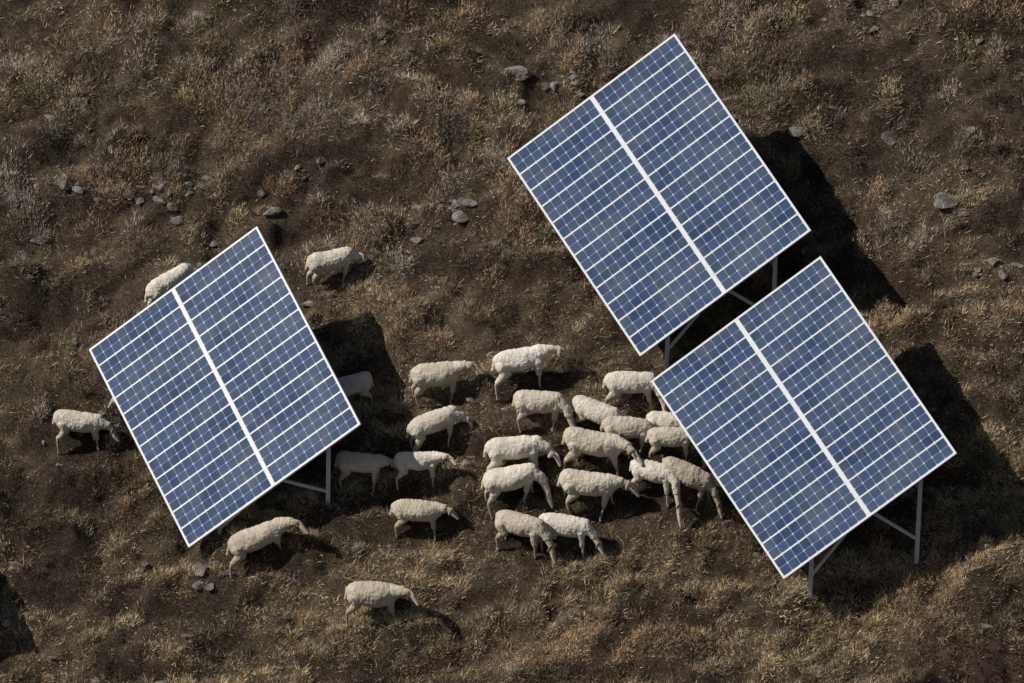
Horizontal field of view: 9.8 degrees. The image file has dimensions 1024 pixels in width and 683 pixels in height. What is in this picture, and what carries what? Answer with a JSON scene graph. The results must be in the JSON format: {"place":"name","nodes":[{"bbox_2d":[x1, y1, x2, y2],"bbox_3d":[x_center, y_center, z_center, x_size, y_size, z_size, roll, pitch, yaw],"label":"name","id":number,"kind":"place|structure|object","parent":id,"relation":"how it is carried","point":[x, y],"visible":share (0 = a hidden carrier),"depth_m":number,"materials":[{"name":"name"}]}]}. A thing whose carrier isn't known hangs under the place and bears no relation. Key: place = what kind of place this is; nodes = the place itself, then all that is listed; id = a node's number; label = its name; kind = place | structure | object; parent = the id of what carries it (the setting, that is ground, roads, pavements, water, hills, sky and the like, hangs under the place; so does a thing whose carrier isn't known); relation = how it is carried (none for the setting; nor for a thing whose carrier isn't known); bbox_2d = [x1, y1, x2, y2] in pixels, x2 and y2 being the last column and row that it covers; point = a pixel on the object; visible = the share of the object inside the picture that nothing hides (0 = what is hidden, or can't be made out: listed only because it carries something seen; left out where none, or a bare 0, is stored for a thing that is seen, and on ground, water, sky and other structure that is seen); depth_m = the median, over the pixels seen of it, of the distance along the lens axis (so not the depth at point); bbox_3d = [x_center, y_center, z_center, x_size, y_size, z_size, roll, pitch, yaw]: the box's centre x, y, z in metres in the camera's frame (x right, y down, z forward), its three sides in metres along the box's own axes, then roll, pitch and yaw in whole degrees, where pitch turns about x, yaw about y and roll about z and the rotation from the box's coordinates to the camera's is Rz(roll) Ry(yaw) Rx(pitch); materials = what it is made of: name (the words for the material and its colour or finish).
{"place":"outdoors","nodes":[
{"label":"outdoors","id":0,"kind":"place"},
{"bbox_2d":[0,0,1023,682],"bbox_3d":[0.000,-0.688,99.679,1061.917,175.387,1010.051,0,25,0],"label":"hillside","id":1,"kind":"structure","parent":0,"point":[38,592],"depth_m":100.07,"materials":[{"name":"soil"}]},
{"bbox_2d":[52,409,119,454],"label":"sheep","id":2,"kind":"object","parent":1,"relation":"on","point":[65,421],"visible":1,"depth_m":100.43},
{"bbox_2d":[108,397,114,408],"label":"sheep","id":3,"kind":"object","parent":1,"relation":"on","point":[112,401],"visible":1,"depth_m":100.71},
{"bbox_2d":[144,263,197,305],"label":"sheep","id":4,"kind":"object","parent":1,"relation":"on","point":[160,285],"visible":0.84,"depth_m":101.07},
{"bbox_2d":[89,226,361,547],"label":"solar panel array","id":5,"kind":"object","parent":1,"relation":"on","point":[225,388],"visible":1,"depth_m":99.50,"materials":[{"name":"blue"}]},
{"bbox_2d":[226,517,308,578],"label":"sheep","id":6,"kind":"object","parent":1,"relation":"on","point":[242,543],"visible":1,"depth_m":98.66},
{"bbox_2d":[305,246,366,290],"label":"sheep","id":7,"kind":"object","parent":1,"relation":"on","point":[318,264],"visible":1,"depth_m":100.81},
{"bbox_2d":[338,371,373,404],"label":"sheep","id":8,"kind":"object","parent":1,"relation":"on","point":[361,383],"visible":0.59,"depth_m":99.59},
{"bbox_2d":[334,451,398,493],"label":"sheep","id":9,"kind":"object","parent":1,"relation":"on","point":[347,462],"visible":1,"depth_m":98.98},
{"bbox_2d":[344,581,419,627],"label":"sheep","id":10,"kind":"object","parent":1,"relation":"on","point":[374,594],"visible":1,"depth_m":97.77},
{"bbox_2d":[389,499,458,540],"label":"sheep","id":11,"kind":"object","parent":1,"relation":"on","point":[403,511],"visible":1,"depth_m":98.47},
{"bbox_2d":[393,451,456,490],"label":"sheep","id":12,"kind":"object","parent":1,"relation":"on","point":[405,462],"visible":1,"depth_m":98.73},
{"bbox_2d":[405,405,472,451],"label":"sheep","id":13,"kind":"object","parent":1,"relation":"on","point":[420,428],"visible":1,"depth_m":98.93},
{"bbox_2d":[409,360,483,407],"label":"sheep","id":14,"kind":"object","parent":1,"relation":"on","point":[423,376],"visible":1,"depth_m":99.30},
{"bbox_2d":[0,0,1023,682],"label":"heather shrubs","id":15,"kind":"object","parent":1,"relation":"on","point":[574,40],"visible":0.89,"depth_m":102.12,"materials":[{"name":"brown plant"}]},
{"bbox_2d":[0,0,1023,682],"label":"scattered rocks","id":16,"kind":"object","parent":1,"relation":"on","point":[888,138],"visible":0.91,"depth_m":100.94,"materials":[{"name":"grey stone"}]},
{"bbox_2d":[481,463,553,519],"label":"sheep","id":17,"kind":"object","parent":1,"relation":"on","point":[495,482],"visible":1,"depth_m":98.16},
{"bbox_2d":[483,435,561,471],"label":"sheep","id":18,"kind":"object","parent":1,"relation":"on","point":[497,450],"visible":1,"depth_m":98.34},
{"bbox_2d":[495,509,556,564],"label":"sheep","id":19,"kind":"object","parent":1,"relation":"on","point":[535,529],"visible":1,"depth_m":97.83},
{"bbox_2d":[491,344,569,400],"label":"sheep","id":20,"kind":"object","parent":1,"relation":"on","point":[505,363],"visible":1,"depth_m":98.98},
{"bbox_2d":[512,390,575,433],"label":"sheep","id":21,"kind":"object","parent":1,"relation":"on","point":[525,403],"visible":1,"depth_m":98.50},
{"bbox_2d":[538,512,604,559],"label":"sheep","id":22,"kind":"object","parent":1,"relation":"on","point":[569,526],"visible":1,"depth_m":97.87},
{"bbox_2d":[557,468,639,522],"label":"sheep","id":23,"kind":"object","parent":1,"relation":"on","point":[574,483],"visible":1,"depth_m":97.98},
{"bbox_2d":[571,395,630,459],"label":"sheep","id":24,"kind":"object","parent":1,"relation":"on","point":[591,409],"visible":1,"depth_m":98.44},
{"bbox_2d":[562,427,643,475],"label":"sheep","id":25,"kind":"object","parent":1,"relation":"on","point":[578,441],"visible":1,"depth_m":98.12},
{"bbox_2d":[600,415,665,457],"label":"sheep","id":26,"kind":"object","parent":1,"relation":"on","point":[629,427],"visible":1,"depth_m":98.26},
{"bbox_2d":[602,371,667,411],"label":"sheep","id":27,"kind":"object","parent":1,"relation":"on","point":[616,383],"visible":1,"depth_m":98.53},
{"bbox_2d":[629,458,682,527],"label":"sheep","id":28,"kind":"object","parent":1,"relation":"on","point":[653,471],"visible":1,"depth_m":97.94},
{"bbox_2d":[507,33,810,369],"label":"solar panel array","id":29,"kind":"object","parent":1,"relation":"on","point":[660,196],"visible":0.97,"depth_m":99.31,"materials":[{"name":"blue"}]},
{"bbox_2d":[646,411,681,444],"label":"sheep","id":30,"kind":"object","parent":1,"relation":"on","point":[660,418],"visible":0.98,"depth_m":98.33},
{"bbox_2d":[645,426,690,460],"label":"sheep","id":31,"kind":"object","parent":1,"relation":"on","point":[657,438],"visible":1,"depth_m":98.09},
{"bbox_2d":[662,456,722,518],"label":"sheep","id":32,"kind":"object","parent":1,"relation":"on","point":[691,475],"visible":1,"depth_m":97.87},
{"bbox_2d":[651,256,956,598],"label":"solar panel array","id":33,"kind":"object","parent":1,"relation":"on","point":[804,418],"visible":1,"depth_m":96.99,"materials":[{"name":"blue"}]}
]}

